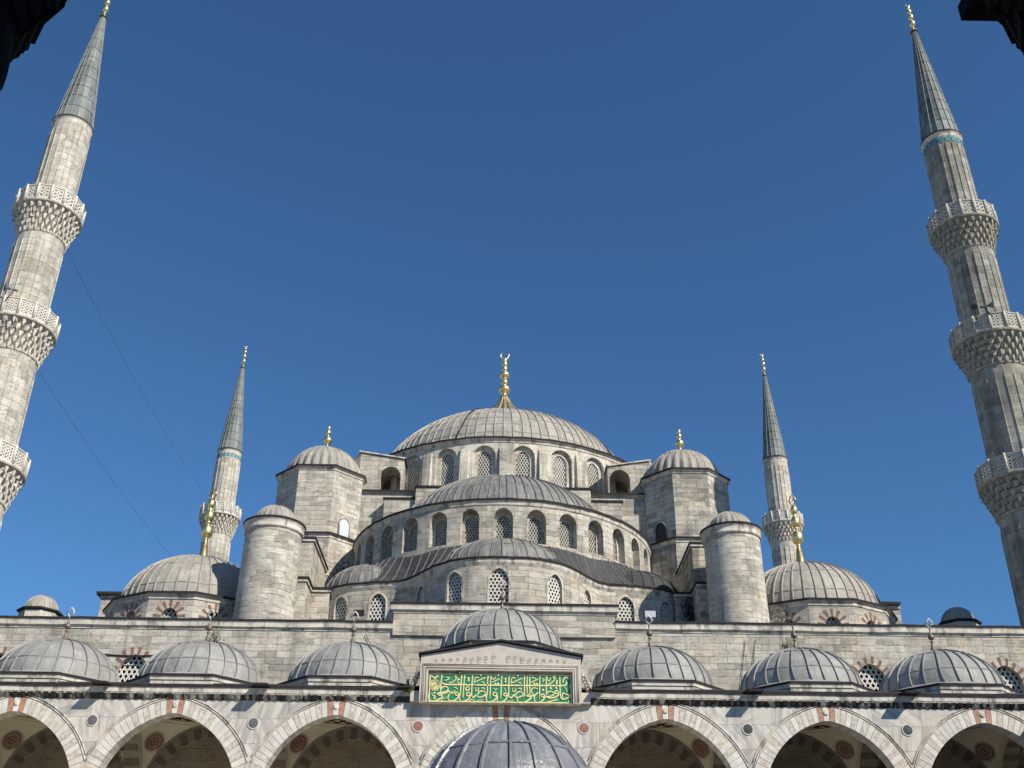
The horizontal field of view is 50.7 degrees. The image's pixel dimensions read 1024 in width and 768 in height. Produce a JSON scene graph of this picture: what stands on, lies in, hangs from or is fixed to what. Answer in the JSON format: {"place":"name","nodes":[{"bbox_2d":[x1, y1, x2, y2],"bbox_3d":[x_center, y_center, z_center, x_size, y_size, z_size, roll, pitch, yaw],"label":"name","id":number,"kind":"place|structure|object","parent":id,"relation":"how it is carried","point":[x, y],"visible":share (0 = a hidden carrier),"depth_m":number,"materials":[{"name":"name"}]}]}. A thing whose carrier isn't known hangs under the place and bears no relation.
{"place":"outdoors","nodes":[
{"label":"outdoors","id":0,"kind":"place"},
{"bbox_2d":[427,720,588,767],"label":"ablution fountain","id":1,"kind":"object","parent":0,"point":[508,744],"visible":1,"depth_m":25.55,"materials":[{"name":"grey metal"}]},
{"bbox_2d":[0,0,1023,625],"label":"sky","id":2,"kind":"structure","parent":0,"point":[635,204],"materials":[{"name":"blue"}]},
{"label":"ground","id":3,"kind":"structure","parent":0,"visible":0},
{"bbox_2d":[0,0,109,528],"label":"minaret","id":4,"kind":"object","parent":3,"relation":"on","point":[49,214],"visible":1,"depth_m":72.21,"materials":[{"name":"stone"}]},
{"bbox_2d":[3,283,17,299],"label":"horn loudspeaker","id":5,"kind":"object","parent":4,"relation":"attached to","point":[6,287],"visible":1,"depth_m":68.93,"materials":[{"name":"grey metal"}]},
{"bbox_2d":[39,372,167,551],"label":"wire","id":6,"kind":"object","parent":4,"relation":"attached to","point":[100,463],"visible":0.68,"depth_m":81.74,"materials":[{"name":"black metal"}]},
{"bbox_2d":[82,280,214,508],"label":"wire","id":7,"kind":"object","parent":4,"relation":"attached to","point":[131,373],"visible":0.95,"depth_m":88.22,"materials":[{"name":"black metal"}]},
{"bbox_2d":[198,346,247,560],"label":"minaret","id":8,"kind":"object","parent":3,"relation":"on","point":[225,522],"visible":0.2,"depth_m":123.25,"materials":[{"name":"stone"}]},
{"bbox_2d":[0,0,1023,90],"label":"arcade","id":9,"kind":"object","parent":3,"relation":"on","point":[23,23],"visible":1,"depth_m":7.07,"materials":[{"name":"stone"}]},
{"bbox_2d":[0,353,1023,692],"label":"prayer hall","id":10,"kind":"structure","parent":3,"relation":"on","point":[590,547],"depth_m":66.36,"materials":[{"name":"grey stone"}]},
{"bbox_2d":[105,654,152,655],"bbox_3d":[-22.166,14.813,59.572,10.802,0.357,0.063,1,-30,0],"label":"conduit","id":11,"kind":"object","parent":10,"relation":"attached to","point":[127,655],"visible":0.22,"depth_m":59.49,"materials":[{"name":"black metal"}]},
{"bbox_2d":[118,656,145,681],"bbox_3d":[-20.785,16.234,59.356,2.565,3.072,0.160,1,-30,0],"label":"window","id":12,"kind":"structure","parent":10,"relation":"in","point":[131,668],"depth_m":59.66,"materials":[{"name":"white glass"}]},
{"bbox_2d":[162,609,176,617],"bbox_3d":[-20.086,13.831,63.551,1.500,1.607,0.160,1,-30,0],"label":"window","id":13,"kind":"structure","parent":10,"relation":"in","point":[171,613],"depth_m":63.70,"materials":[{"name":"white glass"}]},
{"bbox_2d":[207,613,218,617],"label":"window","id":14,"kind":"structure","parent":10,"relation":"in","point":[211,614],"depth_m":64.36,"materials":[{"name":"white glass"}]},
{"bbox_2d":[335,598,346,619],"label":"window","id":15,"kind":"structure","parent":10,"relation":"in","point":[341,607],"depth_m":67.68,"materials":[{"name":"white glass"}]},
{"bbox_2d":[333,554,351,575],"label":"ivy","id":16,"kind":"object","parent":10,"relation":"attached to","point":[342,568],"visible":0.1,"depth_m":74.17,"materials":[{"name":"green plant"}]},
{"bbox_2d":[338,517,350,537],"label":"white window","id":17,"kind":"structure","parent":10,"relation":"in","point":[344,526],"depth_m":77.60,"materials":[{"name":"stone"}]},
{"bbox_2d":[353,610,364,619],"bbox_3d":[-8.598,13.001,60.792,0.698,0.539,0.320,1,-30,0],"label":"floodlight","id":18,"kind":"object","parent":10,"relation":"attached to","point":[360,613],"visible":0.75,"depth_m":60.72,"materials":[{"name":"black metal"}]},
{"bbox_2d":[370,594,385,619],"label":"window","id":19,"kind":"structure","parent":10,"relation":"in","point":[378,604],"depth_m":67.01,"materials":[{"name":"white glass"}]},
{"bbox_2d":[389,535,392,556],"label":"window","id":20,"kind":"structure","parent":10,"relation":"in","point":[391,540],"depth_m":71.66,"materials":[{"name":"white glass"}]},
{"bbox_2d":[410,526,417,550],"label":"window","id":21,"kind":"structure","parent":10,"relation":"in","point":[413,544],"depth_m":70.46,"materials":[{"name":"white glass"}]},
{"bbox_2d":[408,461,419,489],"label":"window","id":22,"kind":"structure","parent":10,"relation":"in","point":[414,471],"depth_m":83.47,"materials":[{"name":"white glass"}]},
{"bbox_2d":[419,588,423,601],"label":"window","id":23,"kind":"structure","parent":10,"relation":"in","point":[421,597],"depth_m":65.66,"materials":[{"name":"white glass"}]},
{"bbox_2d":[436,521,446,545],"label":"window","id":24,"kind":"structure","parent":10,"relation":"in","point":[441,531],"depth_m":69.57,"materials":[{"name":"white glass"}]},
{"bbox_2d":[441,455,453,485],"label":"window","id":25,"kind":"structure","parent":10,"relation":"in","point":[447,468],"depth_m":82.36,"materials":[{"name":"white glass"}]},
{"bbox_2d":[449,573,461,601],"bbox_3d":[-3.259,11.984,63.493,1.563,2.551,0.223,-16,-33,26],"label":"window","id":26,"kind":"structure","parent":10,"relation":"in","point":[455,583],"depth_m":63.49,"materials":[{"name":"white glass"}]},
{"bbox_2d":[456,408,484,437],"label":"lightning cable","id":27,"kind":"object","parent":10,"relation":"on","point":[466,417],"visible":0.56,"depth_m":87.85,"materials":[{"name":"black metal"}]},
{"bbox_2d":[465,517,477,542],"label":"window","id":28,"kind":"structure","parent":10,"relation":"in","point":[471,532],"depth_m":69.05,"materials":[{"name":"white glass"}]},
{"bbox_2d":[477,452,491,475],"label":"window","id":29,"kind":"structure","parent":10,"relation":"in","point":[484,459],"depth_m":81.94,"materials":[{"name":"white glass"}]},
{"bbox_2d":[489,569,508,602],"bbox_3d":[-0.757,11.754,63.044,1.625,2.551,0.190,1,-30,0],"label":"window","id":30,"kind":"structure","parent":10,"relation":"in","point":[495,591],"depth_m":62.98,"materials":[{"name":"white glass"}]},
{"bbox_2d":[497,517,509,537],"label":"window","id":31,"kind":"structure","parent":10,"relation":"in","point":[503,524],"depth_m":68.95,"materials":[{"name":"white glass"}]},
{"bbox_2d":[516,452,529,476],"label":"window","id":32,"kind":"structure","parent":10,"relation":"in","point":[522,459],"depth_m":81.97,"materials":[{"name":"white glass"}]},
{"bbox_2d":[528,518,540,543],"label":"window","id":33,"kind":"structure","parent":10,"relation":"in","point":[534,526],"depth_m":69.10,"materials":[{"name":"white glass"}]},
{"bbox_2d":[549,575,559,603],"bbox_3d":[2.407,12.153,63.691,1.571,2.551,0.221,20,-35,-30],"label":"window","id":34,"kind":"structure","parent":10,"relation":"in","point":[554,587],"depth_m":63.72,"materials":[{"name":"white glass"}]},
{"bbox_2d":[553,456,565,486],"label":"window","id":35,"kind":"structure","parent":10,"relation":"in","point":[559,464],"depth_m":82.44,"materials":[{"name":"white glass"}]},
{"bbox_2d":[559,522,569,547],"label":"window","id":36,"kind":"structure","parent":10,"relation":"in","point":[564,531],"depth_m":69.63,"materials":[{"name":"white glass"}]},
{"bbox_2d":[584,592,588,603],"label":"window","id":37,"kind":"structure","parent":10,"relation":"in","point":[585,595],"depth_m":66.06,"materials":[{"name":"white glass"}]},
{"bbox_2d":[588,528,594,553],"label":"window","id":38,"kind":"structure","parent":10,"relation":"in","point":[591,534],"depth_m":70.57,"materials":[{"name":"white glass"}]},
{"bbox_2d":[587,464,597,492],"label":"window","id":39,"kind":"structure","parent":10,"relation":"in","point":[592,474],"depth_m":83.62,"materials":[{"name":"white glass"}]},
{"bbox_2d":[613,538,615,559],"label":"window","id":40,"kind":"structure","parent":10,"relation":"in","point":[614,547],"depth_m":71.78,"materials":[{"name":"white glass"}]},
{"bbox_2d":[618,598,633,620],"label":"window","id":41,"kind":"structure","parent":10,"relation":"in","point":[625,609],"depth_m":67.19,"materials":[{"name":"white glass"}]},
{"bbox_2d":[644,611,655,620],"bbox_3d":[7.801,13.114,61.008,0.698,0.539,0.320,1,-30,0],"label":"floodlight","id":42,"kind":"object","parent":10,"relation":"attached to","point":[652,614],"visible":0.92,"depth_m":60.95,"materials":[{"name":"white metal"}]},
{"bbox_2d":[655,522,666,541],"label":"dark window","id":43,"kind":"structure","parent":10,"relation":"in","point":[660,530],"depth_m":77.78,"materials":[{"name":"black glass"}]},
{"bbox_2d":[660,602,669,621],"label":"window","id":44,"kind":"structure","parent":10,"relation":"in","point":[664,611],"depth_m":68.00,"materials":[{"name":"white glass"}]},
{"bbox_2d":[674,589,694,621],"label":"ivy","id":45,"kind":"object","parent":10,"relation":"attached to","point":[687,613],"visible":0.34,"depth_m":67.64,"materials":[{"name":"green plant"}]},
{"bbox_2d":[741,639,755,681],"bbox_3d":[13.077,15.521,59.766,1.135,2.908,0.056,1,-30,0],"label":"loose cable","id":46,"kind":"object","parent":10,"relation":"attached to","point":[743,658],"visible":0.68,"depth_m":59.96,"materials":[{"name":"black metal"}]},
{"bbox_2d":[772,606,786,622],"bbox_3d":[15.478,13.677,62.548,0.935,1.798,0.587,1,-30,0],"label":"wild plant","id":47,"kind":"object","parent":10,"relation":"on","point":[782,614],"visible":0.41,"depth_m":62.58,"materials":[{"name":"grey plant"}]},
{"bbox_2d":[825,618,838,623],"bbox_3d":[18.908,14.410,63.890,1.500,1.607,0.160,1,-30,0],"label":"window","id":48,"kind":"structure","parent":10,"relation":"in","point":[830,620],"depth_m":64.09,"materials":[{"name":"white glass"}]},
{"bbox_2d":[858,665,882,690],"bbox_3d":[19.809,16.836,59.709,2.565,3.072,0.160,1,-30,0],"label":"window","id":49,"kind":"structure","parent":10,"relation":"in","point":[870,677],"depth_m":60.02,"materials":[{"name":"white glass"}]},
{"bbox_2d":[996,667,1021,691],"bbox_3d":[27.308,16.947,59.774,2.565,3.072,0.160,1,-30,0],"label":"window","id":50,"kind":"structure","parent":10,"relation":"in","point":[1010,679],"depth_m":60.08,"materials":[{"name":"white glass"}]},
{"bbox_2d":[0,579,1023,767],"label":"portico","id":51,"kind":"structure","parent":3,"relation":"on","point":[65,702],"depth_m":51.61,"materials":[{"name":"grey stone"}]},
{"bbox_2d":[210,631,220,640],"bbox_3d":[-15.669,13.303,57.047,0.700,0.628,0.435,1,-30,0],"label":"wild plant","id":52,"kind":"object","parent":51,"relation":"on","point":[214,637],"visible":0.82,"depth_m":56.95,"materials":[{"name":"green plant"}]},
{"bbox_2d":[402,685,413,692],"bbox_3d":[-4.916,14.379,51.039,0.554,0.375,0.362,1,-30,0],"label":"wild plant","id":53,"kind":"object","parent":51,"relation":"on","point":[407,689],"visible":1,"depth_m":51.00,"materials":[{"name":"green plant"}]},
{"bbox_2d":[428,674,571,703],"bbox_3d":[-0.563,14.438,51.210,6.778,1.365,0.120,1,-30,0],"label":"inscription panel","id":54,"kind":"object","parent":51,"relation":"attached to","point":[497,688],"visible":1,"depth_m":51.20,"materials":[{"name":"green ceramic"}]},
{"bbox_2d":[782,639,792,648],"bbox_3d":[14.535,13.751,57.192,0.622,0.743,0.406,1,-30,0],"label":"wild plant","id":55,"kind":"object","parent":51,"relation":"on","point":[786,645],"visible":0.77,"depth_m":57.13,"materials":[{"name":"green plant"}]},
{"bbox_2d":[760,354,803,567],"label":"minaret","id":56,"kind":"object","parent":3,"relation":"on","point":[778,529],"visible":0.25,"depth_m":123.76,"materials":[{"name":"stone"}]},
{"bbox_2d":[905,4,1023,625],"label":"minaret","id":57,"kind":"object","parent":3,"relation":"on","point":[986,348],"visible":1,"depth_m":70.73,"materials":[{"name":"stone"}]},
{"bbox_2d":[969,302,977,319],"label":"horn loudspeaker","id":58,"kind":"object","parent":57,"relation":"attached to","point":[973,306],"visible":1,"depth_m":69.62,"materials":[{"name":"grey metal"}]},
{"bbox_2d":[980,300,994,316],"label":"horn loudspeaker","id":59,"kind":"object","parent":57,"relation":"attached to","point":[991,304],"visible":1,"depth_m":69.33,"materials":[{"name":"grey metal"}]}
]}

